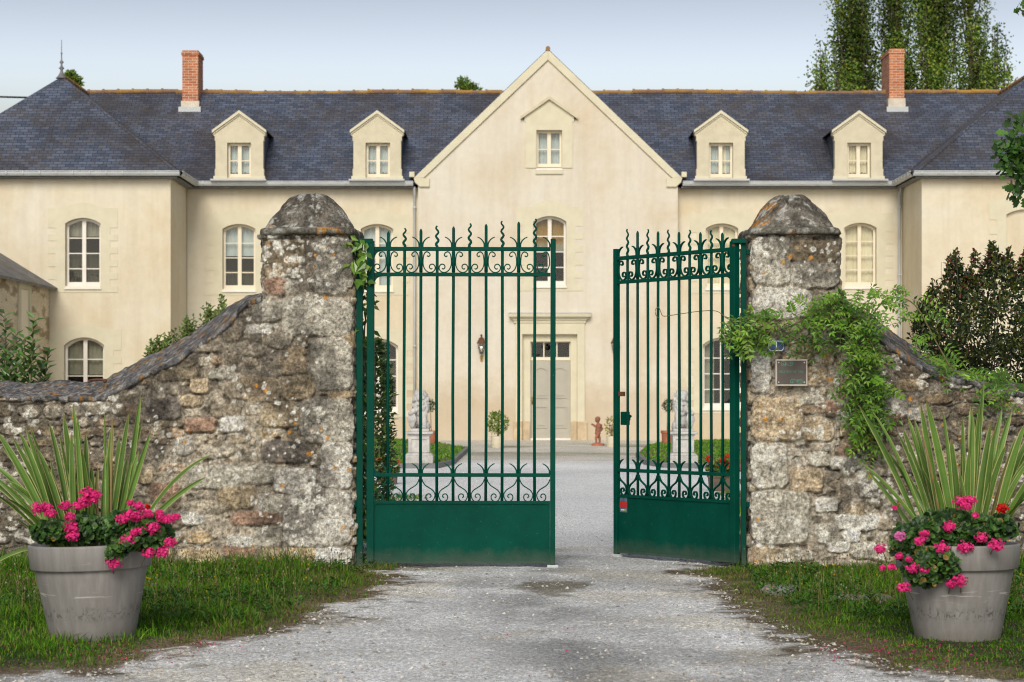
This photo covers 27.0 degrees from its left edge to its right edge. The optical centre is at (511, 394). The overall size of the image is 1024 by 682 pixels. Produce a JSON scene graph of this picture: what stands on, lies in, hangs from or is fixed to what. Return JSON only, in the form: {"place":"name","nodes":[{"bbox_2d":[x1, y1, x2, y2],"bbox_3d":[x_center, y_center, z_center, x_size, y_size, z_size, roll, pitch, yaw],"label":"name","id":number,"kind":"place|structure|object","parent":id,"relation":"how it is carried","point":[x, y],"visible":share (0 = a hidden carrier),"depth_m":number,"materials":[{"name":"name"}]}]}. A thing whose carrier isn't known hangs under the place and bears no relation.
{"place":"outdoors","nodes":[
{"label":"outdoors","id":0,"kind":"place"},
{"bbox_2d":[0,96,26,97],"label":"overhead cable","id":1,"kind":"object","parent":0,"point":[12,97],"visible":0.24,"depth_m":65.98,"materials":[{"name":"grey metal"}]},
{"bbox_2d":[363,438,464,462],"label":"lawn base","id":2,"kind":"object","parent":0,"point":[407,446],"depth_m":43.15,"materials":[{"name":"green plant"}]},
{"bbox_2d":[406,431,433,462],"bbox_3d":[-1.539,0.915,35.434,0.470,0.610,0.480,0,0,0],"label":"pedestal","id":3,"kind":"object","parent":2,"relation":"on","point":[412,455],"visible":0.84,"depth_m":35.24,"materials":[{"name":"white stone"}]},
{"bbox_2d":[407,390,430,431],"bbox_3d":[-1.540,0.265,35.453,0.377,0.691,0.442,0,0,0],"label":"lion statue","id":4,"kind":"object","parent":3,"relation":"on","point":[413,419],"visible":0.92,"depth_m":35.31,"materials":[{"name":"white stone"}]},
{"bbox_2d":[374,446,467,467],"bbox_3d":[-1.111,1.177,40.673,1.289,0.105,11.680,0,0,7],"label":"lawn edging","id":5,"kind":"object","parent":2,"relation":"on","point":[460,455],"visible":0.41,"depth_m":35.44,"materials":[{"name":"stone"}]},
{"bbox_2d":[430,430,434,442],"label":"flower pot","id":6,"kind":"object","parent":2,"relation":"on","point":[432,438],"visible":0.15,"depth_m":50.38,"materials":[{"name":"ceramic"}]},
{"bbox_2d":[428,398,434,430],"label":"topiary","id":7,"kind":"object","parent":6,"relation":"on","point":[431,406],"visible":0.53,"depth_m":50.50,"materials":[{"name":"green plant"}]},
{"bbox_2d":[0,513,1023,681],"bbox_3d":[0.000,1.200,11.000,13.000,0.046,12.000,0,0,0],"label":"driveway","id":8,"kind":"structure","parent":0,"point":[517,648],"depth_m":10.52,"materials":[{"name":"grey gravel"}]},
{"bbox_2d":[27,542,151,641],"bbox_3d":[-2.064,0.973,10.483,0.606,0.494,0.606,-2,0,0],"label":"planter","id":9,"kind":"object","parent":8,"relation":"on","point":[84,590],"visible":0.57,"depth_m":10.27,"materials":[{"name":"concrete"}]},
{"bbox_2d":[28,486,180,573],"bbox_3d":[-1.966,0.657,10.291,0.788,0.434,0.336,0,0,6],"label":"geranium","id":10,"kind":"object","parent":9,"relation":"in","point":[148,533],"visible":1,"depth_m":10.24,"materials":[{"name":"pink plant"}]},
{"bbox_2d":[0,396,210,560],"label":"flax plant","id":11,"kind":"object","parent":9,"relation":"in","point":[41,486],"visible":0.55,"depth_m":10.49,"materials":[{"name":"green plant"}]},
{"bbox_2d":[4,602,1014,677],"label":"fallen petals","id":12,"kind":"object","parent":8,"relation":"on","point":[657,641],"visible":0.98,"depth_m":9.91,"materials":[{"name":"pink plant"}]},
{"bbox_2d":[0,540,1023,618],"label":"grass stalks","id":13,"kind":"object","parent":8,"relation":"on","point":[294,582],"depth_m":12.81,"materials":[{"name":"green plant"}]},
{"bbox_2d":[686,549,1023,680],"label":"grass","id":14,"kind":"structure","parent":8,"relation":"on","point":[882,585],"depth_m":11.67,"materials":[{"name":"green plant"}]},
{"bbox_2d":[760,584,798,595],"bbox_3d":[1.635,1.196,12.984,0.265,0.074,0.330,0,0,0],"label":"flat stone","id":15,"kind":"object","parent":14,"relation":"on","point":[766,587],"visible":0.34,"depth_m":12.89,"materials":[{"name":"grey stone"}]},
{"bbox_2d":[830,593,891,601],"bbox_3d":[2.034,1.196,12.385,0.384,0.075,0.293,0,0,0],"label":"flat stone","id":16,"kind":"object","parent":8,"relation":"on","point":[888,597],"visible":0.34,"depth_m":12.32,"materials":[{"name":"grey stone"}]},
{"bbox_2d":[896,541,1019,641],"bbox_3d":[2.183,0.973,10.460,0.606,0.494,0.606,0,-1,-19],"label":"planter","id":17,"kind":"object","parent":8,"relation":"on","point":[974,609],"visible":0.57,"depth_m":10.25,"materials":[{"name":"concrete"}]},
{"bbox_2d":[858,379,1023,545],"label":"flax plant","id":18,"kind":"object","parent":17,"relation":"on","point":[933,494],"visible":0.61,"depth_m":10.46,"materials":[{"name":"green plant"}]},
{"bbox_2d":[874,495,1019,599],"bbox_3d":[2.089,0.733,10.291,0.738,0.505,0.424,0,0,0],"label":"geranium","id":19,"kind":"object","parent":17,"relation":"in","point":[941,531],"visible":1,"depth_m":10.22,"materials":[{"name":"green plant"}]},
{"bbox_2d":[0,0,1023,112],"label":"sky","id":20,"kind":"structure","parent":0,"point":[254,45],"materials":[{"name":"blue"}]},
{"bbox_2d":[363,440,740,545],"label":"courtyard","id":21,"kind":"structure","parent":0,"point":[583,485],"depth_m":30.04,"materials":[{"name":"grey gravel"}]},
{"bbox_2d":[363,336,399,500],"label":"laurel column","id":22,"kind":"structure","parent":21,"relation":"on","point":[380,361],"depth_m":19.92,"materials":[{"name":"green plant"}]},
{"bbox_2d":[378,477,397,484],"bbox_3d":[-1.680,1.147,28.809,0.280,0.125,0.260,0,0,0],"label":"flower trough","id":23,"kind":"object","parent":21,"relation":"on","point":[395,479],"visible":0.35,"depth_m":28.69,"materials":[{"name":"beige stone"}]},
{"bbox_2d":[376,458,400,472],"bbox_3d":[-1.674,0.996,28.787,0.364,0.345,0.417,0,0,0],"label":"red geranium","id":24,"kind":"object","parent":21,"relation":"on","point":[397,469],"visible":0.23,"depth_m":28.70,"materials":[{"name":"green plant"}]},
{"bbox_2d":[363,492,427,555],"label":"grass","id":25,"kind":"structure","parent":21,"relation":"on","point":[395,498],"depth_m":24.60,"materials":[{"name":"green plant"}]},
{"bbox_2d":[491,436,500,447],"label":"flower pot","id":26,"kind":"object","parent":21,"relation":"on","point":[495,441],"visible":0.74,"depth_m":48.27,"materials":[{"name":"ceramic"}]},
{"bbox_2d":[488,409,509,435],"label":"potted shrub","id":27,"kind":"object","parent":26,"relation":"on","point":[496,417],"visible":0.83,"depth_m":48.32,"materials":[{"name":"green plant"}]},
{"bbox_2d":[591,416,604,445],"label":"cherub statue","id":28,"kind":"object","parent":21,"relation":"on","point":[599,427],"visible":1,"depth_m":50.66,"materials":[{"name":"ceramic"}]},
{"bbox_2d":[606,436,612,446],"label":"flower pot","id":29,"kind":"object","parent":21,"relation":"on","point":[609,441],"visible":0.6,"depth_m":48.85,"materials":[{"name":"ceramic"}]},
{"bbox_2d":[604,416,612,435],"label":"potted shrub","id":30,"kind":"object","parent":29,"relation":"on","point":[610,431],"visible":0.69,"depth_m":48.93,"materials":[{"name":"green plant"}]},
{"bbox_2d":[670,431,697,462],"bbox_3d":[2.835,0.915,35.434,0.470,0.610,0.480,0,0,0],"label":"pedestal","id":31,"kind":"object","parent":21,"relation":"on","point":[674,447],"visible":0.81,"depth_m":35.24,"materials":[{"name":"white stone"}]},
{"bbox_2d":[671,390,694,431],"bbox_3d":[2.836,0.265,35.453,0.377,0.691,0.442,0,0,0],"label":"lion statue","id":32,"kind":"object","parent":31,"relation":"on","point":[684,411],"visible":0.75,"depth_m":35.32,"materials":[{"name":"white stone"}]},
{"bbox_2d":[639,453,740,468],"bbox_3d":[2.594,1.177,37.851,1.227,0.105,7.267,0,0,-11],"label":"lawn edging","id":33,"kind":"object","parent":21,"relation":"on","point":[664,464],"visible":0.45,"depth_m":35.24,"materials":[{"name":"stone"}]},
{"bbox_2d":[708,476,729,490],"bbox_3d":[2.650,1.113,26.804,0.380,0.195,0.260,0,0,0],"label":"flower trough","id":34,"kind":"object","parent":21,"relation":"on","point":[716,480],"visible":0.22,"depth_m":26.68,"materials":[{"name":"brown stone"}]},
{"bbox_2d":[704,453,740,478],"bbox_3d":[2.657,0.904,26.782,0.487,0.350,0.398,0,0,0],"label":"red geranium","id":35,"kind":"object","parent":34,"relation":"in","point":[716,468],"visible":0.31,"depth_m":26.70,"materials":[{"name":"green plant"}]},
{"bbox_2d":[715,489,740,563],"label":"grass","id":36,"kind":"structure","parent":21,"relation":"on","point":[727,491],"depth_m":25.50,"materials":[{"name":"green plant"}]},
{"bbox_2d":[906,240,1023,383],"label":"dark shrub","id":37,"kind":"object","parent":21,"relation":"on","point":[963,324],"visible":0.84,"depth_m":17.06,"materials":[{"name":"green plant"}]},
{"bbox_2d":[990,0,1023,207],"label":"oak tree","id":38,"kind":"object","parent":21,"relation":"on","point":[1012,148],"visible":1,"depth_m":17.96,"materials":[{"name":"green plant"}]},
{"bbox_2d":[639,438,740,462],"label":"lawn base","id":39,"kind":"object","parent":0,"point":[694,451],"visible":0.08,"depth_m":43.15,"materials":[{"name":"green plant"}]},
{"bbox_2d":[661,430,671,442],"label":"flower pot","id":40,"kind":"object","parent":39,"relation":"on","point":[664,435],"visible":0.42,"depth_m":50.39,"materials":[{"name":"ceramic"}]},
{"bbox_2d":[661,399,672,411],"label":"topiary","id":41,"kind":"object","parent":40,"relation":"on","point":[665,403],"visible":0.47,"depth_m":50.45,"materials":[{"name":"green plant"}]},
{"bbox_3d":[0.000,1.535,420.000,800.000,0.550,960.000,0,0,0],"label":"ground","id":42,"kind":"structure","parent":0,"visible":0},
{"bbox_2d":[0,309,56,382],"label":"laurel shrub","id":43,"kind":"object","parent":42,"relation":"on","point":[5,374],"visible":0.44,"depth_m":16.19,"materials":[{"name":"green plant"}]},
{"bbox_2d":[0,253,56,382],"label":"stone outbuilding","id":44,"kind":"structure","parent":42,"relation":"on","point":[23,291],"depth_m":51.57,"materials":[{"name":"brown stone"}]},
{"bbox_2d":[22,289,28,382],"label":"door","id":45,"kind":"structure","parent":44,"relation":"in","point":[25,293],"depth_m":51.56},
{"bbox_2d":[64,69,84,85],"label":"distant tree","id":46,"kind":"object","parent":42,"relation":"on","point":[72,75],"visible":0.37,"depth_m":77.89,"materials":[{"name":"green plant"}]},
{"bbox_2d":[0,193,363,566],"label":"gate wall","id":47,"kind":"structure","parent":42,"relation":"on","point":[254,396],"depth_m":14.88,"materials":[{"name":"stone"}]},
{"bbox_2d":[87,378,106,382],"bbox_3d":[-2.916,-0.098,15.023,0.137,0.033,0.090,0,0,0],"label":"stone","id":48,"kind":"object","parent":47,"relation":"on","point":[97,379],"visible":1,"depth_m":15.03,"materials":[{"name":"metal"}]},
{"bbox_2d":[341,236,380,540],"bbox_3d":[-1.060,0.052,15.170,0.275,2.319,0.751,0,0,0],"label":"climbing vine","id":49,"kind":"object","parent":47,"relation":"attached to","point":[359,266],"visible":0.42,"depth_m":15.05,"materials":[{"name":"green plant"}]},
{"bbox_2d":[142,294,226,356],"bbox_3d":[-2.385,0.245,16.050,0.818,2.030,0.368,0,0,0],"label":"privet shrub","id":50,"kind":"object","parent":42,"relation":"on","point":[188,328],"visible":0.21,"depth_m":15.98,"materials":[{"name":"green plant"}]},
{"bbox_2d":[0,543,406,672],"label":"grass","id":51,"kind":"structure","parent":42,"relation":"on","point":[36,614],"depth_m":11.81,"materials":[{"name":"green plant"}]},
{"bbox_2d":[353,239,372,566],"bbox_3d":[-1.054,0.109,14.965,0.158,2.402,0.090,0,0,0],"label":"gate post","id":52,"kind":"object","parent":42,"relation":"on","point":[358,504],"visible":0.83,"depth_m":14.96,"materials":[{"name":"green metal"}]},
{"bbox_2d":[366,219,557,567],"bbox_3d":[-0.345,-0.009,14.950,1.345,2.456,0.050,0,0,0],"label":"gate leaf","id":53,"kind":"object","parent":52,"relation":"attached to","point":[459,531],"visible":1,"depth_m":14.94,"materials":[{"name":"green paint"}]},
{"bbox_2d":[454,75,482,89],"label":"distant tree","id":54,"kind":"object","parent":42,"relation":"on","point":[464,83],"visible":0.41,"depth_m":79.78,"materials":[{"name":"green plant"}]},
{"bbox_2d":[0,40,1023,439],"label":"manor house","id":55,"kind":"structure","parent":42,"relation":"on","point":[132,220],"depth_m":56.60,"materials":[{"name":"beige paint"}]},
{"bbox_2d":[64,219,100,288],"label":"window","id":56,"kind":"structure","parent":55,"relation":"in","point":[83,269],"depth_m":54.61,"materials":[{"name":"white glass"}]},
{"bbox_2d":[66,338,103,381],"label":"window","id":57,"kind":"structure","parent":55,"relation":"in","point":[84,356],"depth_m":54.62,"materials":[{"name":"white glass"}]},
{"bbox_2d":[221,225,255,291],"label":"window","id":58,"kind":"structure","parent":55,"relation":"in","point":[238,240],"depth_m":57.31,"materials":[{"name":"white glass"}]},
{"bbox_2d":[361,225,393,291],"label":"window","id":59,"kind":"structure","parent":55,"relation":"in","point":[374,232],"depth_m":57.31,"materials":[{"name":"white glass"}]},
{"bbox_2d":[364,339,398,413],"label":"window","id":60,"kind":"structure","parent":55,"relation":"in","point":[394,369],"depth_m":57.17,"materials":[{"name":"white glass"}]},
{"bbox_2d":[477,334,484,361],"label":"wall lantern","id":61,"kind":"object","parent":55,"relation":"attached to","point":[481,339],"depth_m":56.41,"materials":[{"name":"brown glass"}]},
{"bbox_2d":[536,131,562,169],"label":"window","id":62,"kind":"structure","parent":55,"relation":"in","point":[548,143],"depth_m":56.77,"materials":[{"name":"white glass"}]},
{"bbox_2d":[533,217,566,287],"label":"window","id":63,"kind":"structure","parent":55,"relation":"in","point":[550,228],"depth_m":56.77,"materials":[{"name":"white glass"}]},
{"bbox_2d":[530,342,569,359],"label":"transom window","id":64,"kind":"structure","parent":55,"relation":"in","point":[531,358],"depth_m":56.85,"materials":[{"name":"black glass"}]},
{"bbox_2d":[530,361,570,439],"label":"door","id":65,"kind":"structure","parent":55,"relation":"in","point":[562,403],"depth_m":56.88,"materials":[{"name":"beige wood"}]},
{"bbox_2d":[705,224,736,289],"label":"window","id":66,"kind":"structure","parent":55,"relation":"in","point":[729,231],"depth_m":57.31,"materials":[{"name":"white glass"}]},
{"bbox_2d":[702,338,740,410],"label":"window","id":67,"kind":"structure","parent":55,"relation":"in","point":[706,346],"depth_m":57.17,"materials":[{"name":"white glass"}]},
{"bbox_2d":[844,223,877,288],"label":"window","id":68,"kind":"structure","parent":55,"relation":"in","point":[859,239],"depth_m":57.31,"materials":[{"name":"beige glass"}]},
{"bbox_2d":[1006,210,1023,285],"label":"blind window","id":69,"kind":"structure","parent":55,"relation":"in","point":[1015,219],"depth_m":54.40,"materials":[{"name":"beige paint"}]},
{"bbox_2d":[731,239,750,566],"bbox_3d":[1.621,0.109,14.965,0.164,2.402,0.090,0,0,0],"label":"gate post","id":70,"kind":"object","parent":42,"relation":"on","point":[744,253],"visible":0.84,"depth_m":14.96,"materials":[{"name":"green metal"}]},
{"bbox_2d":[611,229,739,562],"bbox_3d":[1.199,-0.009,15.508,0.126,2.456,1.345,0,0,-38],"label":"gate leaf","id":71,"kind":"object","parent":70,"relation":"attached to","point":[689,526],"visible":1,"depth_m":15.43,"materials":[{"name":"green paint"}]},
{"bbox_2d":[798,37,834,90],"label":"poplar tree","id":72,"kind":"object","parent":42,"relation":"on","point":[820,84],"visible":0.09,"depth_m":81.85,"materials":[{"name":"green plant"}]},
{"bbox_2d":[822,50,850,90],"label":"poplar tree","id":73,"kind":"object","parent":42,"relation":"on","point":[839,78],"visible":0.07,"depth_m":79.97,"materials":[{"name":"green plant"}]},
{"bbox_2d":[815,0,885,90],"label":"poplar tree","id":74,"kind":"object","parent":42,"relation":"on","point":[855,44],"visible":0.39,"depth_m":81.46,"materials":[{"name":"green plant"}]},
{"bbox_2d":[738,194,1023,566],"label":"gate wall","id":75,"kind":"structure","parent":42,"relation":"on","point":[811,487],"depth_m":14.88,"materials":[{"name":"stone"}]},
{"bbox_2d":[767,340,784,351],"bbox_3d":[1.837,-0.340,14.852,0.119,0.083,0.032,0,0,0],"label":"house number plate","id":76,"kind":"object","parent":75,"relation":"attached to","point":[781,348],"visible":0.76,"depth_m":14.84,"materials":[{"name":"blue metal"}]},
{"bbox_2d":[775,359,806,385],"bbox_3d":[1.942,-0.153,14.843,0.224,0.187,0.030,0,0,0],"label":"name plaque","id":77,"kind":"object","parent":75,"relation":"attached to","point":[791,372],"visible":1,"depth_m":14.83,"materials":[{"name":"metal"}]},
{"bbox_2d":[655,283,1023,479],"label":"wisteria","id":78,"kind":"object","parent":75,"relation":"attached to","point":[870,386],"visible":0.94,"depth_m":14.67,"materials":[{"name":"green plant"}]},
{"bbox_2d":[870,0,923,89],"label":"poplar tree","id":79,"kind":"object","parent":42,"relation":"on","point":[895,15],"visible":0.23,"depth_m":83.70,"materials":[{"name":"green plant"}]},
{"bbox_2d":[892,0,978,89],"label":"poplar tree","id":80,"kind":"object","parent":42,"relation":"on","point":[934,20],"visible":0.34,"depth_m":82.55,"materials":[{"name":"green plant"}]},
{"bbox_2d":[948,0,1000,89],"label":"poplar tree","id":81,"kind":"object","parent":42,"relation":"on","point":[975,39],"visible":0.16,"depth_m":83.80,"materials":[{"name":"green plant"}]},
{"bbox_2d":[975,22,1020,88],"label":"poplar tree","id":82,"kind":"object","parent":42,"relation":"on","point":[995,77],"visible":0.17,"depth_m":81.77,"materials":[{"name":"green plant"}]}
]}

